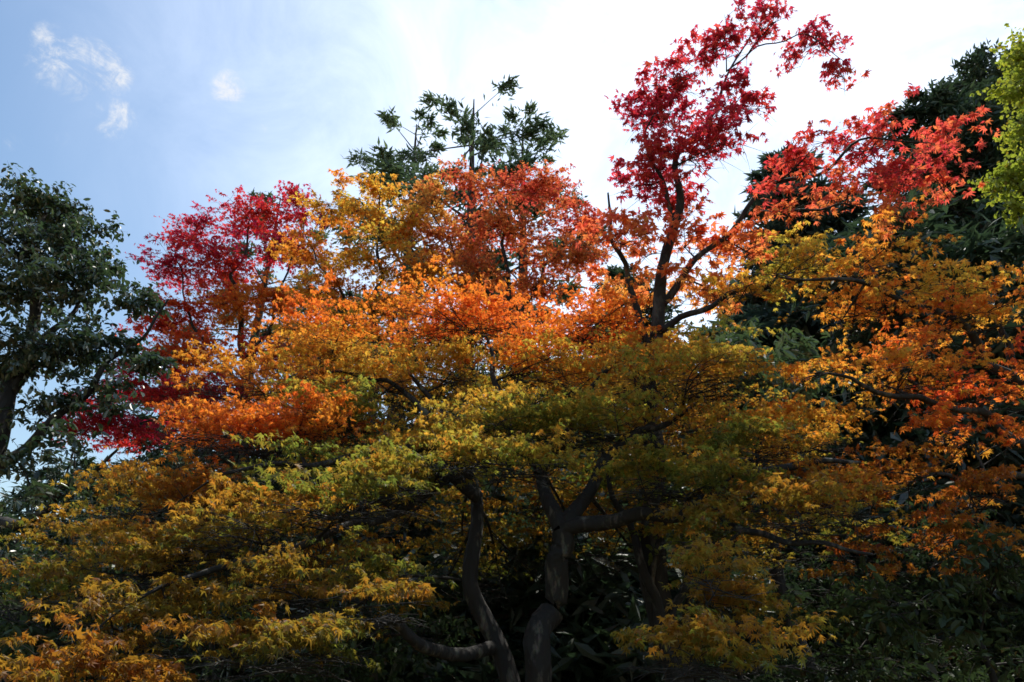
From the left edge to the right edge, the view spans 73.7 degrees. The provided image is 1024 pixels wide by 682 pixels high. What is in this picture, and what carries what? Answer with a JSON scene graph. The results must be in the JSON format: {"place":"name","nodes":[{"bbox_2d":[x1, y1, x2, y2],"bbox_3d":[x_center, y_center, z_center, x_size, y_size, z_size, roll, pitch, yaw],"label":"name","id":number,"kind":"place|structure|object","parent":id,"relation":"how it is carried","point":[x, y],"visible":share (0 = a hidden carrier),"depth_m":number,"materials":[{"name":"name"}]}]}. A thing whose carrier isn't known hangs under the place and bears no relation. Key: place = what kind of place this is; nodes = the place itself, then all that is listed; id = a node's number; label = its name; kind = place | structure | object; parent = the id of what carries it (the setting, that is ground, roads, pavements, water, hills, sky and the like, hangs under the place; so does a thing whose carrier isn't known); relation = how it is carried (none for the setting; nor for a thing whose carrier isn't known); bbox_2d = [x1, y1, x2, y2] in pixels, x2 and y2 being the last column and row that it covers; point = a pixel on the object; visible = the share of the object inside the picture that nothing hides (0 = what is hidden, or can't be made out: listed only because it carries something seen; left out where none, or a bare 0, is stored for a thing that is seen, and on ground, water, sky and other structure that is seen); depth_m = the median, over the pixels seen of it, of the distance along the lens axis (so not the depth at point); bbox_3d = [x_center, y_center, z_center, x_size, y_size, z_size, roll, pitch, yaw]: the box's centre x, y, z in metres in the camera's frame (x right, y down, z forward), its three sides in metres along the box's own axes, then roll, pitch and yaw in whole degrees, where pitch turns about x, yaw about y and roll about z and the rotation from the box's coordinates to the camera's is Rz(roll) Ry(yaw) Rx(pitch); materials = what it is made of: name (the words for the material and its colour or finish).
{"place":"outdoors","nodes":[
{"label":"outdoors","id":0,"kind":"place"},
{"bbox_2d":[0,0,1023,542],"label":"sky","id":1,"kind":"structure","parent":0,"point":[150,108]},
{"bbox_3d":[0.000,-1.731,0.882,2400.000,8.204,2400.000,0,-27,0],"label":"ground","id":2,"kind":"structure","parent":0,"visible":0},
{"bbox_2d":[0,475,27,549],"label":"tree","id":3,"kind":"object","parent":2,"relation":"on","point":[7,514],"visible":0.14,"depth_m":22.96,"materials":[{"name":"green plant"}]},
{"bbox_2d":[0,539,97,681],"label":"tree","id":4,"kind":"object","parent":2,"relation":"on","point":[17,544],"visible":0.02,"depth_m":13.89,"materials":[{"name":"green plant"}]},
{"bbox_2d":[1,453,101,552],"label":"tree","id":5,"kind":"object","parent":2,"relation":"on","point":[55,473],"visible":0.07,"depth_m":25.70,"materials":[{"name":"green plant"}]},
{"bbox_2d":[0,563,142,681],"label":"tree","id":6,"kind":"object","parent":2,"relation":"on","point":[13,628],"visible":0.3,"depth_m":3.86,"materials":[{"name":"green plant"}]},
{"bbox_2d":[5,493,162,681],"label":"tree","id":7,"kind":"object","parent":2,"relation":"on","point":[62,540],"visible":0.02,"depth_m":16.46,"materials":[{"name":"green plant"}]},
{"bbox_2d":[0,163,178,679],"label":"evergreen","id":8,"kind":"object","parent":2,"relation":"on","point":[20,365],"visible":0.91,"depth_m":7.75,"materials":[{"name":"green plant"}]},
{"bbox_2d":[0,505,250,653],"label":"tree","id":9,"kind":"object","parent":2,"relation":"on","point":[106,570],"visible":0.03,"depth_m":7.85,"materials":[{"name":"green plant"}]},
{"bbox_2d":[60,380,219,560],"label":"tree","id":10,"kind":"object","parent":2,"relation":"on","point":[142,416],"visible":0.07,"depth_m":23.89,"materials":[{"name":"orange plant"}]},
{"bbox_2d":[83,653,232,681],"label":"shrub","id":11,"kind":"object","parent":2,"relation":"on","point":[206,673],"visible":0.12,"depth_m":4.81,"materials":[{"name":"green plant"}]},
{"bbox_2d":[43,180,332,681],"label":"red maple","id":12,"kind":"object","parent":2,"relation":"on","point":[165,326],"visible":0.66,"depth_m":14.00,"materials":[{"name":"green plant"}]},
{"bbox_2d":[91,421,350,681],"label":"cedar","id":13,"kind":"object","parent":2,"relation":"on","point":[235,672],"visible":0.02,"depth_m":15.64,"materials":[{"name":"green plant"}]},
{"bbox_2d":[118,184,330,619],"bbox_3d":[-8.600,2.859,21.024,6.656,18.214,6.892,0,-27,0],"label":"tree","id":14,"kind":"object","parent":2,"relation":"on","point":[259,330],"visible":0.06,"depth_m":22.77,"materials":[{"name":"orange plant"}]},
{"bbox_2d":[121,513,340,681],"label":"tree","id":15,"kind":"object","parent":2,"relation":"on","point":[210,646],"visible":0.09,"depth_m":8.36,"materials":[{"name":"green plant"}]},
{"bbox_2d":[168,446,357,679],"bbox_3d":[-4.824,4.785,11.985,3.314,5.857,5.031,19,-32,-32],"label":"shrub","id":16,"kind":"object","parent":2,"relation":"on","point":[278,487],"visible":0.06,"depth_m":11.88,"materials":[{"name":"green plant"}]},
{"bbox_2d":[138,606,410,681],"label":"shrub","id":17,"kind":"object","parent":2,"relation":"on","point":[375,675],"visible":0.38,"depth_m":5.11,"materials":[{"name":"green plant"}]},
{"bbox_2d":[173,531,392,680],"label":"tree","id":18,"kind":"object","parent":2,"relation":"on","point":[251,584],"visible":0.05,"depth_m":8.29,"materials":[{"name":"green plant"}]},
{"bbox_2d":[243,289,408,675],"bbox_3d":[-6.256,5.341,23.094,9.126,16.272,8.503,9,-28,-18],"label":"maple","id":19,"kind":"object","parent":2,"relation":"on","point":[349,294],"visible":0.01,"depth_m":25.14,"materials":[{"name":"orange plant"}]},
{"bbox_2d":[179,433,493,681],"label":"tree","id":20,"kind":"object","parent":2,"relation":"on","point":[408,667],"visible":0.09,"depth_m":9.54,"materials":[{"name":"green plant"}]},
{"bbox_2d":[265,168,459,603],"bbox_3d":[-2.886,1.647,11.460,3.845,11.233,2.598,0,-27,0],"label":"orange maple","id":21,"kind":"object","parent":2,"relation":"on","point":[347,204],"visible":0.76,"depth_m":13.09,"materials":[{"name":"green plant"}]},
{"bbox_2d":[267,594,493,681],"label":"shrub","id":22,"kind":"object","parent":2,"relation":"on","point":[443,620],"visible":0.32,"depth_m":6.11,"materials":[{"name":"green plant"}]},
{"bbox_2d":[328,526,438,581],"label":"tree","id":23,"kind":"object","parent":2,"relation":"on","point":[378,533],"visible":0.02,"depth_m":11.53,"materials":[{"name":"green plant"}]},
{"bbox_2d":[291,376,487,615],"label":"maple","id":24,"kind":"object","parent":2,"relation":"on","point":[404,415],"visible":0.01,"depth_m":16.43,"materials":[{"name":"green plant"}]},
{"bbox_2d":[269,106,515,439],"bbox_3d":[-3.261,1.157,20.480,7.227,20.955,7.259,-12,-29,22],"label":"pine","id":25,"kind":"object","parent":2,"relation":"on","point":[389,120],"visible":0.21,"depth_m":23.41,"materials":[{"name":"green plant"}]},
{"bbox_2d":[271,74,615,411],"bbox_3d":[-0.625,0.756,18.583,8.150,20.295,9.337,-12,-30,23],"label":"pine","id":26,"kind":"object","parent":2,"relation":"on","point":[466,128],"visible":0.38,"depth_m":20.23,"materials":[{"name":"green plant"}]},
{"bbox_2d":[239,391,680,681],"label":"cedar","id":27,"kind":"object","parent":2,"relation":"on","point":[480,641],"visible":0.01,"depth_m":10.23,"materials":[{"name":"green plant"}]},
{"bbox_2d":[0,248,926,681],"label":"maple","id":28,"kind":"object","parent":2,"relation":"on","point":[184,538],"visible":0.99,"depth_m":4.68,"materials":[{"name":"orange plant"}]},
{"bbox_2d":[382,154,611,491],"bbox_3d":[-0.321,1.576,11.856,4.775,11.806,2.643,0,-27,0],"label":"maple","id":29,"kind":"object","parent":2,"relation":"on","point":[577,258],"visible":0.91,"depth_m":13.85,"materials":[{"name":"orange plant"}]},
{"bbox_2d":[275,470,735,681],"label":"cedar","id":30,"kind":"object","parent":2,"relation":"on","point":[585,598],"visible":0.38,"depth_m":7.05,"materials":[{"name":"leaf"},{"name":"bark"}]},
{"bbox_2d":[427,99,610,395],"bbox_3d":[0.347,1.456,20.957,6.276,20.838,7.618,0,-27,0],"label":"pine","id":31,"kind":"object","parent":2,"relation":"on","point":[543,142],"visible":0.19,"depth_m":22.99,"materials":[{"name":"green plant"}]},
{"bbox_2d":[477,344,640,593],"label":"cedar","id":32,"kind":"object","parent":2,"relation":"on","point":[550,394],"visible":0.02,"depth_m":15.47,"materials":[{"name":"green plant"}]},
{"bbox_2d":[518,614,645,681],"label":"shrub","id":33,"kind":"object","parent":2,"relation":"on","point":[568,674],"visible":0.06,"depth_m":6.87,"materials":[{"name":"green plant"}]},
{"bbox_2d":[406,433,888,681],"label":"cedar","id":34,"kind":"object","parent":2,"relation":"on","point":[520,581],"visible":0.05,"depth_m":8.53,"materials":[{"name":"green plant"}]},
{"bbox_2d":[566,448,742,681],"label":"tree","id":35,"kind":"object","parent":2,"relation":"on","point":[648,579],"visible":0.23,"depth_m":5.56,"materials":[{"name":"brown plant"}]},
{"bbox_2d":[592,263,755,548],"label":"cedar","id":36,"kind":"object","parent":2,"relation":"on","point":[614,271],"visible":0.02,"depth_m":26.78,"materials":[{"name":"green plant"}]},
{"bbox_2d":[619,505,766,594],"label":"tree","id":37,"kind":"object","parent":2,"relation":"on","point":[764,545],"visible":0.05,"depth_m":9.78,"materials":[{"name":"green plant"}]},
{"bbox_2d":[572,560,828,681],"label":"shrub","id":38,"kind":"object","parent":2,"relation":"on","point":[762,677],"visible":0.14,"depth_m":6.51,"materials":[{"name":"green plant"}]},
{"bbox_2d":[658,315,862,653],"bbox_3d":[4.928,4.385,15.700,8.504,10.890,7.622,-9,-28,16],"label":"cedar","id":39,"kind":"object","parent":2,"relation":"on","point":[710,330],"visible":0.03,"depth_m":16.73,"materials":[{"name":"green plant"}]},
{"bbox_2d":[659,317,872,681],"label":"tree","id":40,"kind":"object","parent":2,"relation":"on","point":[794,353],"visible":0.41,"depth_m":8.56,"materials":[{"name":"green plant"}]},
{"bbox_2d":[572,0,998,681],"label":"tree","id":41,"kind":"object","parent":2,"relation":"on","point":[714,128],"visible":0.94,"depth_m":7.56,"materials":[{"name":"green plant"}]},
{"bbox_2d":[703,141,880,431],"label":"cedar","id":42,"kind":"object","parent":2,"relation":"on","point":[811,326],"visible":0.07,"depth_m":29.17,"materials":[{"name":"leaf"},{"name":"bark"}]},
{"bbox_2d":[713,498,885,644],"bbox_3d":[4.792,4.848,11.535,3.569,5.340,5.064,16,-31,-29],"label":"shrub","id":43,"kind":"object","parent":2,"relation":"on","point":[795,557],"visible":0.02,"depth_m":11.53,"materials":[{"name":"green plant"}]},
{"bbox_2d":[738,538,917,662],"bbox_3d":[4.192,4.678,9.427,2.954,3.732,3.673,0,-27,0],"label":"shrub","id":44,"kind":"object","parent":2,"relation":"on","point":[817,583],"visible":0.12,"depth_m":9.15,"materials":[{"name":"green plant"}]},
{"bbox_2d":[700,186,1023,608],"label":"orange maple","id":45,"kind":"object","parent":2,"relation":"on","point":[955,301],"visible":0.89,"depth_m":5.66,"materials":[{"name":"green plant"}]},
{"bbox_2d":[726,180,1023,679],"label":"maple","id":46,"kind":"object","parent":2,"relation":"on","point":[1003,249],"visible":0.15,"depth_m":12.10,"materials":[{"name":"leaf"},{"name":"bark"}]},
{"bbox_2d":[763,501,1019,678],"bbox_3d":[5.057,3.976,8.119,3.628,3.797,2.483,-19,-32,32],"label":"shrub","id":47,"kind":"object","parent":2,"relation":"on","point":[913,586],"visible":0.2,"depth_m":8.20,"materials":[{"name":"green plant"}]},
{"bbox_2d":[760,522,1023,681],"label":"shrub","id":48,"kind":"object","parent":2,"relation":"on","point":[867,670],"visible":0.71,"depth_m":5.13,"materials":[{"name":"green plant"}]},
{"bbox_2d":[781,314,1023,681],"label":"tree","id":49,"kind":"object","parent":2,"relation":"on","point":[920,434],"visible":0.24,"depth_m":9.49,"materials":[{"name":"leaf"},{"name":"bark"}]},
{"bbox_2d":[832,521,1023,681],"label":"shrub","id":50,"kind":"object","parent":2,"relation":"on","point":[903,631],"visible":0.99,"depth_m":4.35,"materials":[{"name":"green plant"}]},
{"bbox_2d":[843,75,1023,443],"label":"cedar","id":51,"kind":"object","parent":2,"relation":"on","point":[944,102],"visible":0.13,"depth_m":20.68,"materials":[{"name":"leaf"},{"name":"bark"}]},
{"bbox_2d":[894,500,1023,666],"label":"tree","id":52,"kind":"object","parent":2,"relation":"on","point":[997,623],"visible":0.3,"depth_m":7.29,"materials":[{"name":"green plant"}]},
{"bbox_2d":[895,38,1023,221],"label":"tree","id":53,"kind":"object","parent":2,"relation":"on","point":[979,61],"visible":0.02,"depth_m":25.95,"materials":[{"name":"leaf"},{"name":"bark"}]},
{"bbox_2d":[938,179,1022,321],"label":"tree","id":54,"kind":"object","parent":2,"relation":"on","point":[989,211],"visible":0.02,"depth_m":16.46,"materials":[{"name":"green plant"}]},
{"bbox_2d":[967,23,1023,262],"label":"tree","id":55,"kind":"object","parent":2,"relation":"on","point":[1011,173],"visible":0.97,"depth_m":13.13,"materials":[{"name":"green plant"}]}
]}

